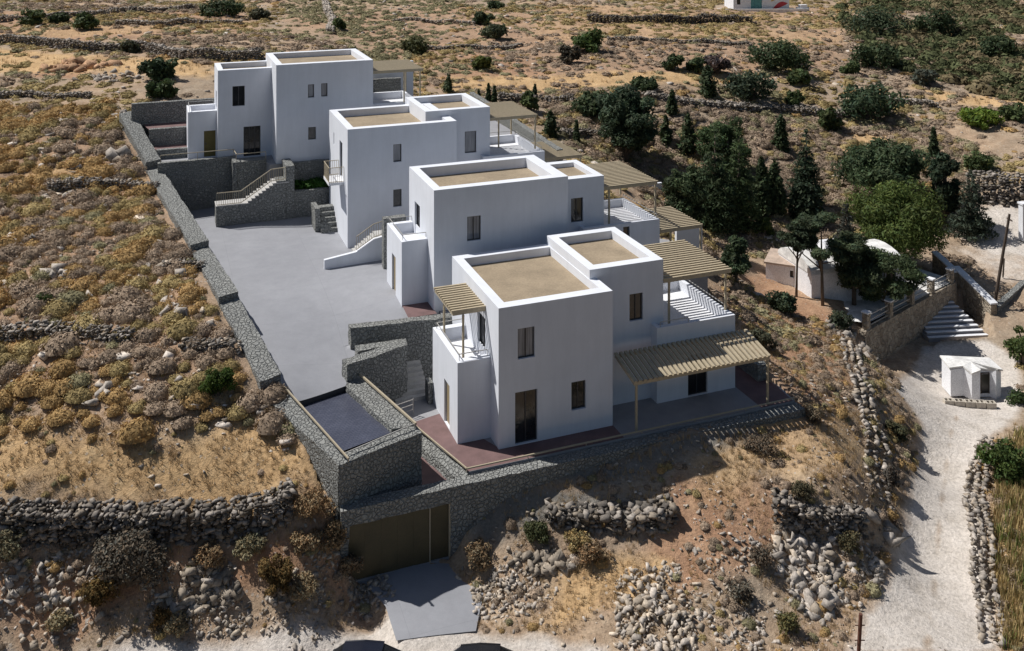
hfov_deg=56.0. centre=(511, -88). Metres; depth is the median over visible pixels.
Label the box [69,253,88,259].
cushion shrub
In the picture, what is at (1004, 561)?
dry grass
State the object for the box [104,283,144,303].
cushion shrub
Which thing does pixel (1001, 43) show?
shrub
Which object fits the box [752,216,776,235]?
bush
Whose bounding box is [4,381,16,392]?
cushion shrub
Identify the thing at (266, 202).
garden stair
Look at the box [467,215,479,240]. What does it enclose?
window
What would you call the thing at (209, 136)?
door
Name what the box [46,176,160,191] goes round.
dry stone wall
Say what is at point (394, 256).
door
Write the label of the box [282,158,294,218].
stone pier
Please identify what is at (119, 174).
cushion shrub
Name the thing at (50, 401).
cushion shrub
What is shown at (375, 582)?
rock pile
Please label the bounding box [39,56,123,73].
rock pile
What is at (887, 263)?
pine tree
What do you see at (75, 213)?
cushion shrub
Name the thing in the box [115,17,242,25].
dry stone wall
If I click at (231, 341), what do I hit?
dry stone wall
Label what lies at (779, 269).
outbuilding
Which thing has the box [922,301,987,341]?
church steps
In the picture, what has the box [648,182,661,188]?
garden wall
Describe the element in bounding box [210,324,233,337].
cushion shrub
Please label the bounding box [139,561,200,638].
rubble
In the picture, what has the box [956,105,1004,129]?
shrub
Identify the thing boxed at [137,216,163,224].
cushion shrub
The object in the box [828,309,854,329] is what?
bush
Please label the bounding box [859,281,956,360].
churchyard wall
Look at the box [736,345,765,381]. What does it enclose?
retaining wall
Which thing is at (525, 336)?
window
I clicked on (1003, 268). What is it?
stake
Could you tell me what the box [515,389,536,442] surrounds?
glass door
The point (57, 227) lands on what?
cushion shrub
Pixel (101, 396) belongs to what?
cushion shrub
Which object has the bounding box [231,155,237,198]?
retaining wall
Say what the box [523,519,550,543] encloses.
bush
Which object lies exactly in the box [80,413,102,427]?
cushion shrub
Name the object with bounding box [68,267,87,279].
cushion shrub
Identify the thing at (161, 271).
cushion shrub
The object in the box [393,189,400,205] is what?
window
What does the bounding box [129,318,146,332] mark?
cushion shrub
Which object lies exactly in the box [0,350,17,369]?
cushion shrub
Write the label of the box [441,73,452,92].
cypress
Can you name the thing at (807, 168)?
conifer
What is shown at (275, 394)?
cushion shrub
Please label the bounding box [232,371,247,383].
cushion shrub
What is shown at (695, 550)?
rubble
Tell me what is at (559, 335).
house
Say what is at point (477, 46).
dry stone wall
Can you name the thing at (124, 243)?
cushion shrub
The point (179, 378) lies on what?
rock outcrop
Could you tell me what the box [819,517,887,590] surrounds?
rock outcrop
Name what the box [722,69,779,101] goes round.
shrub
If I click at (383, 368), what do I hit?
retaining wall
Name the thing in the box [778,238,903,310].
church
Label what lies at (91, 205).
cushion shrub
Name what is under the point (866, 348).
rubble
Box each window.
[232,86,244,105]
[308,84,313,96]
[308,127,315,138]
[321,83,326,95]
[393,144,400,161]
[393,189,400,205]
[417,204,419,226]
[465,131,475,152]
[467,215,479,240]
[518,326,533,357]
[571,197,581,221]
[571,380,584,408]
[623,226,628,235]
[630,293,641,319]
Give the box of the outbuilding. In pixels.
[764,248,794,286]
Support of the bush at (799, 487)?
on the ground at (928, 602)
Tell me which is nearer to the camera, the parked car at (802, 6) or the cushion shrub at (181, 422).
the cushion shrub at (181, 422)
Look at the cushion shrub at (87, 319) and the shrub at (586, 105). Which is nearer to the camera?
the cushion shrub at (87, 319)
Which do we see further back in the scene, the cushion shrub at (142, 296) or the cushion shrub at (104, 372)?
the cushion shrub at (142, 296)
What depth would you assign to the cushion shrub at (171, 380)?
46.24 m
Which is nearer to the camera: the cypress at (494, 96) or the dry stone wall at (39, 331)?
the dry stone wall at (39, 331)
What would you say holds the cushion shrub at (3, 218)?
on the ground at (928, 602)
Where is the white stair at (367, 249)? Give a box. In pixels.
[324,221,381,268]
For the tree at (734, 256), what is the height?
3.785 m
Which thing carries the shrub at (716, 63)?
on the ground at (928, 602)
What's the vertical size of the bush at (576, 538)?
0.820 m
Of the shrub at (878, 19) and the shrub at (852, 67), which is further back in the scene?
the shrub at (878, 19)
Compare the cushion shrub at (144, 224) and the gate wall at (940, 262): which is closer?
the cushion shrub at (144, 224)
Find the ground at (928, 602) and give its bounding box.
[0,0,1023,650]
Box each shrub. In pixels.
[0,98,13,109]
[0,143,11,152]
[0,152,9,161]
[0,160,19,171]
[0,192,16,205]
[0,198,7,208]
[0,216,12,221]
[0,219,25,232]
[0,233,24,247]
[0,246,13,262]
[0,262,8,275]
[0,288,10,308]
[0,341,10,353]
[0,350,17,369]
[0,358,24,377]
[0,374,6,384]
[0,387,16,410]
[0,411,13,425]
[0,424,12,435]
[1,105,16,111]
[1,119,23,128]
[2,242,25,256]
[4,147,25,158]
[4,197,19,207]
[4,278,40,299]
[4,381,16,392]
[5,270,29,288]
[6,179,34,193]
[6,340,20,353]
[6,369,49,397]
[8,224,42,241]
[10,104,30,112]
[12,337,38,356]
[14,295,50,316]
[14,354,31,365]
[15,131,38,141]
[15,193,34,204]
[15,201,52,216]
[16,8,46,25]
[18,123,43,134]
[18,160,37,168]
[18,190,37,196]
[18,246,44,259]
[19,414,43,431]
[20,214,54,229]
[21,143,45,153]
[25,102,42,110]
[25,283,56,303]
[26,119,43,127]
[28,172,51,185]
[28,269,50,283]
[29,258,49,266]
[30,164,52,173]
[33,241,52,251]
[34,230,46,240]
[34,377,57,397]
[35,109,55,118]
[36,228,68,243]
[36,394,65,408]
[38,335,51,347]
[39,219,58,229]
[39,298,76,317]
[39,331,87,356]
[42,175,62,189]
[43,405,76,426]
[45,225,67,232]
[45,280,63,289]
[45,357,79,378]
[47,12,69,23]
[47,236,73,249]
[48,317,65,326]
[50,106,72,116]
[50,285,70,300]
[50,377,76,395]
[51,139,77,151]
[51,288,87,307]
[53,216,77,225]
[54,124,78,137]
[56,118,79,128]
[57,173,73,183]
[59,278,75,289]
[62,156,84,168]
[62,188,95,204]
[62,208,87,217]
[63,262,86,276]
[63,346,83,358]
[63,385,94,403]
[65,222,87,231]
[66,370,93,388]
[67,275,100,292]
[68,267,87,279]
[69,170,92,183]
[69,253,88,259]
[70,203,86,210]
[70,311,104,335]
[72,11,99,29]
[76,357,92,367]
[77,258,93,265]
[78,198,102,210]
[78,299,100,312]
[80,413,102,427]
[81,163,95,171]
[82,156,105,165]
[83,210,103,220]
[84,109,111,120]
[84,116,105,124]
[84,178,109,189]
[85,264,107,276]
[86,163,118,178]
[86,281,104,291]
[87,137,104,146]
[87,142,116,155]
[88,130,106,138]
[89,209,106,214]
[91,304,114,324]
[92,347,126,366]
[95,123,123,131]
[95,195,121,207]
[96,121,110,128]
[96,226,113,236]
[98,364,111,376]
[98,390,111,400]
[99,103,119,109]
[100,257,126,269]
[101,269,124,280]
[102,210,120,221]
[102,297,146,324]
[103,385,130,405]
[104,127,125,138]
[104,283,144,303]
[104,340,120,349]
[104,401,123,416]
[105,359,132,377]
[109,221,132,234]
[109,246,146,264]
[109,415,158,444]
[110,153,136,164]
[111,171,132,182]
[111,324,132,340]
[112,160,129,170]
[116,238,135,248]
[117,208,134,219]
[118,339,138,351]
[119,40,141,52]
[120,168,136,177]
[120,241,151,255]
[123,161,147,176]
[124,223,140,232]
[125,197,146,208]
[125,274,152,290]
[126,233,143,239]
[126,238,149,248]
[126,401,145,413]
[129,202,159,214]
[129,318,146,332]
[129,342,152,357]
[130,293,151,302]
[131,183,156,196]
[131,259,149,267]
[132,298,158,313]
[134,194,151,201]
[134,328,160,341]
[135,235,166,246]
[136,56,178,82]
[136,313,155,322]
[137,211,154,217]
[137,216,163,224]
[137,224,172,239]
[138,219,159,231]
[139,379,171,401]
[141,198,162,208]
[143,356,182,374]
[143,400,167,415]
[144,78,179,98]
[144,246,165,257]
[145,321,163,329]
[146,345,164,358]
[147,240,164,249]
[149,304,164,316]
[150,266,167,276]
[155,300,172,309]
[158,273,182,288]
[158,309,183,324]
[159,227,183,240]
[159,250,185,259]
[161,316,204,339]
[162,241,176,250]
[163,399,188,416]
[165,255,186,274]
[166,373,185,383]
[167,242,186,250]
[169,377,201,399]
[169,415,196,429]
[170,278,185,288]
[171,246,195,258]
[174,288,202,305]
[175,281,202,294]
[176,360,191,371]
[178,347,200,358]
[178,389,215,409]
[180,335,203,349]
[182,264,198,276]
[186,370,208,384]
[193,320,214,336]
[193,351,218,369]
[198,408,214,421]
[199,0,245,17]
[202,302,219,313]
[204,361,230,374]
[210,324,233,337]
[211,403,229,416]
[216,345,235,358]
[225,358,240,371]
[226,403,250,420]
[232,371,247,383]
[236,388,263,413]
[248,7,270,18]
[251,406,288,434]
[256,381,290,404]
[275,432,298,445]
[278,421,295,435]
[331,17,346,29]
[400,33,429,54]
[470,55,492,68]
[471,11,495,24]
[478,22,507,38]
[487,0,504,8]
[520,89,539,110]
[558,44,581,63]
[570,89,604,116]
[571,26,604,53]
[628,75,659,91]
[661,52,684,70]
[685,56,706,72]
[703,53,732,74]
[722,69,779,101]
[743,37,811,71]
[783,89,805,106]
[786,68,811,84]
[817,105,844,131]
[836,81,908,120]
[839,61,860,73]
[840,5,913,34]
[848,41,903,70]
[909,68,939,86]
[910,6,958,34]
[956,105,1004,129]
[978,34,1018,56]
[997,102,1023,122]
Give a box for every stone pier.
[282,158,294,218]
[382,214,405,268]
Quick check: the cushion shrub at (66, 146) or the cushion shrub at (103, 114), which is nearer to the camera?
the cushion shrub at (66, 146)
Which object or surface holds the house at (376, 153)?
on the side terrace
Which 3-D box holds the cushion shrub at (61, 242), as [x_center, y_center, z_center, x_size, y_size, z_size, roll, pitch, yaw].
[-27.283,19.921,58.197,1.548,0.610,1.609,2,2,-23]
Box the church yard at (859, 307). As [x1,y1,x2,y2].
[844,267,954,321]
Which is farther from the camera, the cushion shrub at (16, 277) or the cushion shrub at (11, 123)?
the cushion shrub at (11, 123)
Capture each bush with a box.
[0,528,26,561]
[35,292,52,301]
[45,607,76,631]
[77,573,119,607]
[89,523,173,590]
[148,605,171,630]
[162,610,192,637]
[190,537,225,570]
[198,366,237,396]
[232,531,266,561]
[257,552,294,597]
[288,527,322,553]
[288,570,318,602]
[292,482,336,518]
[319,515,349,553]
[337,553,364,578]
[463,536,491,572]
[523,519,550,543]
[563,528,592,552]
[577,539,612,564]
[728,579,755,606]
[741,432,781,463]
[749,327,777,348]
[749,544,772,570]
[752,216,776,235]
[765,288,797,313]
[774,610,800,634]
[791,480,816,500]
[802,402,825,424]
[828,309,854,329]
[836,529,862,554]
[881,463,902,490]
[885,419,909,442]
[963,149,994,172]
[974,437,1023,487]
[1003,325,1023,363]
[1005,387,1023,406]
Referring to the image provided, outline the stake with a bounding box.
[1002,258,1004,277]
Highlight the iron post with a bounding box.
[855,613,864,650]
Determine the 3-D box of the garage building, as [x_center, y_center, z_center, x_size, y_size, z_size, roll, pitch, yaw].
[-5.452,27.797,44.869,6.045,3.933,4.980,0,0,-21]
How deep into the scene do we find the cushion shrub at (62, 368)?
46.64 m
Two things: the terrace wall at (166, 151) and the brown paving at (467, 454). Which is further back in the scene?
the terrace wall at (166, 151)
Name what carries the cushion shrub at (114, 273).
on the ground at (928, 602)
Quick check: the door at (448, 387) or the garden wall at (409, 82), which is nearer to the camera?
the door at (448, 387)
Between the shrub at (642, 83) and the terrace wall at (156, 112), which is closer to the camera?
the terrace wall at (156, 112)
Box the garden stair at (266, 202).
[215,167,288,226]
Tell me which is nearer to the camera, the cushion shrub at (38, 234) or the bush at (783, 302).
the cushion shrub at (38, 234)
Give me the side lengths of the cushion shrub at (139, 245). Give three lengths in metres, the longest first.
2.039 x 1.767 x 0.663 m
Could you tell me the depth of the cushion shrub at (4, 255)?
56.18 m
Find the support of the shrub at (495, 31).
on the ground at (928, 602)
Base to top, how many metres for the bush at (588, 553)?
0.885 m
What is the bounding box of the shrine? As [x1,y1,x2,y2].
[940,355,1002,399]
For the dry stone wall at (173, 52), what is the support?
on the ground at (928, 602)
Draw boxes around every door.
[204,130,215,156]
[244,126,259,155]
[348,509,428,579]
[394,256,395,290]
[431,504,447,559]
[447,383,449,424]
[480,313,484,346]
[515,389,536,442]
[688,353,705,394]
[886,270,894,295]
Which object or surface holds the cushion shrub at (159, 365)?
on the ground at (928, 602)
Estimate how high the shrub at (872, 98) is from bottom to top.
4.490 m
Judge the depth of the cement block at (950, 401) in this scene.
59.74 m
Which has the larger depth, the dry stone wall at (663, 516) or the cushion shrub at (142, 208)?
the cushion shrub at (142, 208)
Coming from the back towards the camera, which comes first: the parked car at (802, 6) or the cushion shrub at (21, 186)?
the parked car at (802, 6)
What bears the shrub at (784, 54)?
on the ground at (928, 602)
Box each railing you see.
[160,149,265,162]
[280,382,348,461]
[343,423,414,456]
[359,373,416,426]
[396,398,413,414]
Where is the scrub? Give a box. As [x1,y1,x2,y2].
[0,0,1023,650]
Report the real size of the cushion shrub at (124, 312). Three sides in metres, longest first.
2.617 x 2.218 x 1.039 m
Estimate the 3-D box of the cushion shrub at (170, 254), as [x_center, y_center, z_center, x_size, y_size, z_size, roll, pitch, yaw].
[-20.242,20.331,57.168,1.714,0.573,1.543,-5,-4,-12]
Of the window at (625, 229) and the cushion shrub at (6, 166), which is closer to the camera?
the window at (625, 229)
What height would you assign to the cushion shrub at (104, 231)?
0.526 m
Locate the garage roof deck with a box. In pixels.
[421,457,446,484]
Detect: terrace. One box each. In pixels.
[161,121,531,182]
[398,382,794,473]
[439,239,707,313]
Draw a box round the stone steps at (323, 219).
[311,202,336,232]
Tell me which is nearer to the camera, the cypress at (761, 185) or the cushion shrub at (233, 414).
the cushion shrub at (233, 414)
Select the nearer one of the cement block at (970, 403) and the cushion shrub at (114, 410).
the cushion shrub at (114, 410)
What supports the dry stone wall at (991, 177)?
on the ground at (928, 602)
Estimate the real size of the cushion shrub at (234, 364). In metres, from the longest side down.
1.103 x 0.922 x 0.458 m
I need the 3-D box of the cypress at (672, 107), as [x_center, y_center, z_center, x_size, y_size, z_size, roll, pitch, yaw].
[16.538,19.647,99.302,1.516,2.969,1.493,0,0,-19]
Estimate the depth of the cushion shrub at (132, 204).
65.01 m
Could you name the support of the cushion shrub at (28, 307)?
on the ground at (928, 602)
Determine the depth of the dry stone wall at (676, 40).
127.57 m
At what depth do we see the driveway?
40.69 m
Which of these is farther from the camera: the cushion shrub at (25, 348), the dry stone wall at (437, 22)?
the dry stone wall at (437, 22)
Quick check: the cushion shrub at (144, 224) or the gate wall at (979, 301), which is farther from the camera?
the gate wall at (979, 301)
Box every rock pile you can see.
[0,536,104,650]
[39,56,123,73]
[349,574,395,622]
[469,561,552,622]
[613,560,704,650]
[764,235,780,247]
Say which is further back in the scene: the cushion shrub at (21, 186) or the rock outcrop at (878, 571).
the cushion shrub at (21, 186)
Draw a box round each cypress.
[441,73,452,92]
[485,83,491,101]
[491,86,497,101]
[532,83,537,97]
[542,109,560,138]
[573,119,580,142]
[659,115,673,146]
[665,89,678,116]
[677,112,697,155]
[698,64,719,98]
[751,156,775,216]
[768,160,789,216]
[770,114,790,152]
[785,179,824,227]
[927,126,940,157]
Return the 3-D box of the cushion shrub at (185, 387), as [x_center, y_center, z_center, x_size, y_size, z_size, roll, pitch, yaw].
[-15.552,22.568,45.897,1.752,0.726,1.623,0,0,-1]
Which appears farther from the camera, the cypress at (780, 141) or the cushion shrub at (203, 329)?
the cypress at (780, 141)
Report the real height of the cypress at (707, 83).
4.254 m
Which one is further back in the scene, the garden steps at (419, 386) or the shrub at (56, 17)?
the shrub at (56, 17)
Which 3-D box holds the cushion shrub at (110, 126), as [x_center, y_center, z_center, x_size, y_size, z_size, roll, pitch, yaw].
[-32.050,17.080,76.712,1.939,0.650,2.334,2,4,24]
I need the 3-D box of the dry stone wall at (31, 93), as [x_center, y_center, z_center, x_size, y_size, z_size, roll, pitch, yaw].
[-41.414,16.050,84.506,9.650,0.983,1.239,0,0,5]
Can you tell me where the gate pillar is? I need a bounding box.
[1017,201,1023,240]
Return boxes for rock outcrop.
[7,229,44,241]
[39,263,67,278]
[94,378,121,398]
[105,145,140,165]
[111,109,126,118]
[158,295,191,316]
[164,556,243,614]
[168,374,182,400]
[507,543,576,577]
[769,514,851,627]
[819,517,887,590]
[865,494,910,547]
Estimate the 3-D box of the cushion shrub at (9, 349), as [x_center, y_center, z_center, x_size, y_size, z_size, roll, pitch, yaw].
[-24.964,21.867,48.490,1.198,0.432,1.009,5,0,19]
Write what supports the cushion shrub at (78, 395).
on the ground at (928, 602)
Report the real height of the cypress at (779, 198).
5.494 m
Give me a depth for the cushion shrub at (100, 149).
72.81 m
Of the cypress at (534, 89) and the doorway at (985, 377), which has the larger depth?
the cypress at (534, 89)
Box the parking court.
[190,207,424,400]
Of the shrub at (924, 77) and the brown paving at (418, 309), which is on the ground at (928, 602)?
the shrub at (924, 77)
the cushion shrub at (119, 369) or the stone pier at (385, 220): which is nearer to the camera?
the cushion shrub at (119, 369)
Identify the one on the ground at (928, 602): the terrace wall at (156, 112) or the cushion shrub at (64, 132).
the cushion shrub at (64, 132)
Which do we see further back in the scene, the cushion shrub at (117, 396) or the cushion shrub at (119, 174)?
the cushion shrub at (119, 174)
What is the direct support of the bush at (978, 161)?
on the ground at (928, 602)
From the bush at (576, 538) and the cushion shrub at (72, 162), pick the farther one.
the cushion shrub at (72, 162)
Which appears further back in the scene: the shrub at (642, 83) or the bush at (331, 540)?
the shrub at (642, 83)
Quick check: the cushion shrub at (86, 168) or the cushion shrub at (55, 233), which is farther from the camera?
the cushion shrub at (86, 168)
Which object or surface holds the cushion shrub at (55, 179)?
on the ground at (928, 602)
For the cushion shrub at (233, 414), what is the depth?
44.92 m
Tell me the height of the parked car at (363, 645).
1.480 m
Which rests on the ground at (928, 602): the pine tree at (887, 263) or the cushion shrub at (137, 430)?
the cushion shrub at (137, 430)
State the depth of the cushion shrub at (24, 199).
64.81 m
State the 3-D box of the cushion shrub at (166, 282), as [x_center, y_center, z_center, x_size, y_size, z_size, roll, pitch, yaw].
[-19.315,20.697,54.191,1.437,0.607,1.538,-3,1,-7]
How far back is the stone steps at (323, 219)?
68.21 m
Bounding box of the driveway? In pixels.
[359,562,482,640]
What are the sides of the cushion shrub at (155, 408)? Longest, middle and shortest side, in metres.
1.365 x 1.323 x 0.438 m
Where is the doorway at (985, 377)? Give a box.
[982,374,988,392]
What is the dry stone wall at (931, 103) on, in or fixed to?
on the ground at (928, 602)
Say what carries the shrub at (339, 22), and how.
on the ground at (928, 602)
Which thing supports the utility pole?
on the ground at (928, 602)
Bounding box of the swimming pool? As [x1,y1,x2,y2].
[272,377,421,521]
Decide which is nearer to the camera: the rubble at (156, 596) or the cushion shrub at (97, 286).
the rubble at (156, 596)
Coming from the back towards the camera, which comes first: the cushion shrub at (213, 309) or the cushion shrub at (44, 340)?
the cushion shrub at (213, 309)
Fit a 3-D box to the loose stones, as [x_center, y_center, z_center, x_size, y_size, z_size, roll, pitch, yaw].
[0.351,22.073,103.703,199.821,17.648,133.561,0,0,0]
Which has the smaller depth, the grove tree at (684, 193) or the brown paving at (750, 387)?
the brown paving at (750, 387)
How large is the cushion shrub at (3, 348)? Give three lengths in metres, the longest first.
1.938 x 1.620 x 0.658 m
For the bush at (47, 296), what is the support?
on the ground at (928, 602)
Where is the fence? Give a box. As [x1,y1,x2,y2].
[861,267,954,330]
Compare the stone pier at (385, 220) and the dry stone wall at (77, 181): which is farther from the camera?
the dry stone wall at (77, 181)
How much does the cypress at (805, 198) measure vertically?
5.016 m
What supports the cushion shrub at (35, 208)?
on the ground at (928, 602)
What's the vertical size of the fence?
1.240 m
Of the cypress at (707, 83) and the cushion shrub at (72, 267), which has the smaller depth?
the cushion shrub at (72, 267)
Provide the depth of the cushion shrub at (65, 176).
68.05 m
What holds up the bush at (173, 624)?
on the ground at (928, 602)
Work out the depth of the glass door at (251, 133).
74.22 m
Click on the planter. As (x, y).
(310, 184)
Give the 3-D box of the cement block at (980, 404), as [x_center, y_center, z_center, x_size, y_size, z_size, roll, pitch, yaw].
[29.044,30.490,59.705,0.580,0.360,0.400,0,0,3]
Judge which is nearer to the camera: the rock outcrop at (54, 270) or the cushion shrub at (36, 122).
the rock outcrop at (54, 270)
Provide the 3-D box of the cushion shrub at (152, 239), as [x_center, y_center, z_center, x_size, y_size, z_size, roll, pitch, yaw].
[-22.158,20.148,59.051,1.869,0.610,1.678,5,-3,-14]
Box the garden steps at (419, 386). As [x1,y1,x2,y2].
[395,360,432,403]
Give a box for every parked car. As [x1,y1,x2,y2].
[333,639,400,650]
[454,642,511,650]
[796,4,808,8]
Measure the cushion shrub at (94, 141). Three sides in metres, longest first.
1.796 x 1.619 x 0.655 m
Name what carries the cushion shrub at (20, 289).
on the ground at (928, 602)
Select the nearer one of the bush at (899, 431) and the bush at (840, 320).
the bush at (899, 431)
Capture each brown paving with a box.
[144,121,185,128]
[153,144,186,149]
[403,302,436,316]
[416,414,623,470]
[735,366,792,407]
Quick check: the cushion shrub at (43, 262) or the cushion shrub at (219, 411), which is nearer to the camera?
the cushion shrub at (219, 411)
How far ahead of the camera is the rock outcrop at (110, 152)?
72.50 m
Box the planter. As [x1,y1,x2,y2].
[292,159,328,217]
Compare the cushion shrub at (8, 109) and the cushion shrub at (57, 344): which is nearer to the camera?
the cushion shrub at (57, 344)
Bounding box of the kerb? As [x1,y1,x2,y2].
[416,397,794,471]
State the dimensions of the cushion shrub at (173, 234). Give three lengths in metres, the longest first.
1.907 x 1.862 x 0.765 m
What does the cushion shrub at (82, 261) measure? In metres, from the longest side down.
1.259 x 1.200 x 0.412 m
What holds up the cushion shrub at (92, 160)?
on the ground at (928, 602)
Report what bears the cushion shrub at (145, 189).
on the ground at (928, 602)
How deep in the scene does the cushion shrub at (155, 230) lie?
59.92 m
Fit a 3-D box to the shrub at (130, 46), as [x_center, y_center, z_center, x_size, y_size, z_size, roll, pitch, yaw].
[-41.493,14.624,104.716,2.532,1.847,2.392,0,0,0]
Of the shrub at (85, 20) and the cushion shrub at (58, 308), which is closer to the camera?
the cushion shrub at (58, 308)
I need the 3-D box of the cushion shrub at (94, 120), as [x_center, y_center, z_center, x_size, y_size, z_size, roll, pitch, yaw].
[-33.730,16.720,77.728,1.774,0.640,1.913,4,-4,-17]
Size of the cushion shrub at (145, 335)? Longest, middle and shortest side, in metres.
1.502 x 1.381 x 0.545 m
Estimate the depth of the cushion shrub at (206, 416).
44.66 m
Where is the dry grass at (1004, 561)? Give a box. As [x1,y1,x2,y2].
[0,1,1023,650]
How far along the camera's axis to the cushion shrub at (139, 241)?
58.28 m
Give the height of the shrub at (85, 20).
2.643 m
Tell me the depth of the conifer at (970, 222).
82.16 m
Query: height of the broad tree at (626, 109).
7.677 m
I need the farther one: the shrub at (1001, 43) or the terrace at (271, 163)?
the shrub at (1001, 43)
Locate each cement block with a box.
[943,398,954,405]
[953,398,964,406]
[963,399,975,407]
[974,400,985,408]
[984,400,996,408]
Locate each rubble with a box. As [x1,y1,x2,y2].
[71,68,143,81]
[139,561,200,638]
[185,561,252,639]
[254,567,328,642]
[299,494,368,619]
[685,499,760,589]
[689,577,768,650]
[825,313,879,360]
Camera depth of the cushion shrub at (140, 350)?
47.69 m
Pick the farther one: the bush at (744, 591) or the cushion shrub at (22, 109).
the cushion shrub at (22, 109)
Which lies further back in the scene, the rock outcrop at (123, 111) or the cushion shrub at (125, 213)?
the rock outcrop at (123, 111)
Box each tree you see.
[595,83,658,162]
[661,163,709,220]
[692,116,752,170]
[720,235,751,279]
[776,216,821,296]
[780,210,862,305]
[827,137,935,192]
[834,229,884,305]
[837,245,928,316]
[840,176,949,260]
[928,152,962,225]
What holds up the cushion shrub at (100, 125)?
on the ground at (928, 602)
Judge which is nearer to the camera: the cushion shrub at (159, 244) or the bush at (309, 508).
the bush at (309, 508)
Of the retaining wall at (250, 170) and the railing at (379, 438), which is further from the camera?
the retaining wall at (250, 170)
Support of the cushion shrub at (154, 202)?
on the ground at (928, 602)
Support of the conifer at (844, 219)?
on the ground at (928, 602)
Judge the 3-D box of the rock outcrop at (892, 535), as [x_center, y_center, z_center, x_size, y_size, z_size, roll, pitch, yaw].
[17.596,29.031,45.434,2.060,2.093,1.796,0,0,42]
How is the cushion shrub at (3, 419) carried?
on the ground at (928, 602)
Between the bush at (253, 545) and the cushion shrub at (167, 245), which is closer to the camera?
the bush at (253, 545)
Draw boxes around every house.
[186,49,423,163]
[324,93,581,247]
[387,155,702,314]
[433,227,770,448]
[724,0,788,8]
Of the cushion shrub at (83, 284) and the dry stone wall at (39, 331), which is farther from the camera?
the cushion shrub at (83, 284)
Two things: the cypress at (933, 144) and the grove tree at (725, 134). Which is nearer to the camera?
the grove tree at (725, 134)
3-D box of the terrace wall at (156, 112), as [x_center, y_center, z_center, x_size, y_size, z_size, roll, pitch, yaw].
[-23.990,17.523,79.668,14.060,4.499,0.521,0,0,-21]
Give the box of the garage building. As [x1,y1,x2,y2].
[339,476,472,582]
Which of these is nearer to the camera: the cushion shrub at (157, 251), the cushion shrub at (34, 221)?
the cushion shrub at (157, 251)
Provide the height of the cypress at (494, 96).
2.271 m
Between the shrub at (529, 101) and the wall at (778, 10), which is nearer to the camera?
the shrub at (529, 101)
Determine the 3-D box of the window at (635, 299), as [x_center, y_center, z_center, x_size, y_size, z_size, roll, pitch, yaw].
[6.507,20.805,50.922,0.792,1.422,0.060,0,0,-21]
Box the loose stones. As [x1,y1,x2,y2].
[0,0,1022,650]
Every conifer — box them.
[695,129,741,233]
[724,132,765,232]
[785,129,826,203]
[832,203,856,237]
[943,169,999,243]
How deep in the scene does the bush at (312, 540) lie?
40.87 m
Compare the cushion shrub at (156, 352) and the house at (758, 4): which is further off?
the house at (758, 4)
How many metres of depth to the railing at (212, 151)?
72.10 m
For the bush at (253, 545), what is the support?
on the ground at (928, 602)
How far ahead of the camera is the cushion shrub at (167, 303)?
51.53 m
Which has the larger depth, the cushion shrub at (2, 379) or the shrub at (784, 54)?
the shrub at (784, 54)
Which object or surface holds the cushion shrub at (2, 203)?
on the ground at (928, 602)
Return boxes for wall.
[0,3,195,22]
[0,34,264,61]
[0,89,92,99]
[0,319,136,343]
[0,496,193,553]
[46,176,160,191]
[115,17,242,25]
[119,111,159,170]
[131,98,213,138]
[146,167,208,250]
[149,126,186,150]
[156,147,187,158]
[158,156,231,210]
[162,257,204,271]
[178,336,241,354]
[187,477,296,549]
[192,246,237,306]
[219,298,281,390]
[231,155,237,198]
[237,156,266,198]
[321,0,336,31]
[342,338,407,402]
[348,313,451,380]
[355,339,402,354]
[373,60,412,95]
[373,77,400,92]
[392,17,475,24]
[421,433,467,479]
[427,42,522,49]
[468,402,805,526]
[469,92,562,162]
[497,91,574,102]
[541,493,679,538]
[557,127,605,138]
[587,13,752,23]
[606,35,751,45]
[641,90,854,117]
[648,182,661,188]
[675,228,698,247]
[726,9,808,12]
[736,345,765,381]
[770,487,869,542]
[836,95,940,112]
[839,336,895,511]
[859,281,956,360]
[931,251,956,281]
[952,266,997,323]
[962,434,1007,647]
[964,169,1023,206]
[997,280,1023,313]
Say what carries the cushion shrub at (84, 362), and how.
on the ground at (928, 602)
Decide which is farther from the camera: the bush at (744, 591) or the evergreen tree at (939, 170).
the evergreen tree at (939, 170)
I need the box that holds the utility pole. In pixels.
[993,214,1012,300]
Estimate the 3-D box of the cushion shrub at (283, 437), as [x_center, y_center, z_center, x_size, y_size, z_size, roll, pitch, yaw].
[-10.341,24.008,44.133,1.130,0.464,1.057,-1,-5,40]
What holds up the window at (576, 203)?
in the house at (470, 207)
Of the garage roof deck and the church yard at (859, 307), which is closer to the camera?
the garage roof deck
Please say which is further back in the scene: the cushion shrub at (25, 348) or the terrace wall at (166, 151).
the terrace wall at (166, 151)
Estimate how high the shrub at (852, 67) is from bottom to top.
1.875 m
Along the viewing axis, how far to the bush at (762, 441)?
47.36 m
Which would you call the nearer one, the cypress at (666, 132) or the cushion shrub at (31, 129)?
the cushion shrub at (31, 129)
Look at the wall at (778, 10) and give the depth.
163.07 m
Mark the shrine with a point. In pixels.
(975, 378)
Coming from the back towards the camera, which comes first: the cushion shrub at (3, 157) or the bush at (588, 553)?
the cushion shrub at (3, 157)
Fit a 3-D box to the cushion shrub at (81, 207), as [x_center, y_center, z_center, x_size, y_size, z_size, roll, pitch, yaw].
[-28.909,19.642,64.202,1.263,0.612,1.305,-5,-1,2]
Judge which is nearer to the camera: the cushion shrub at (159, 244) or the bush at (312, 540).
the bush at (312, 540)

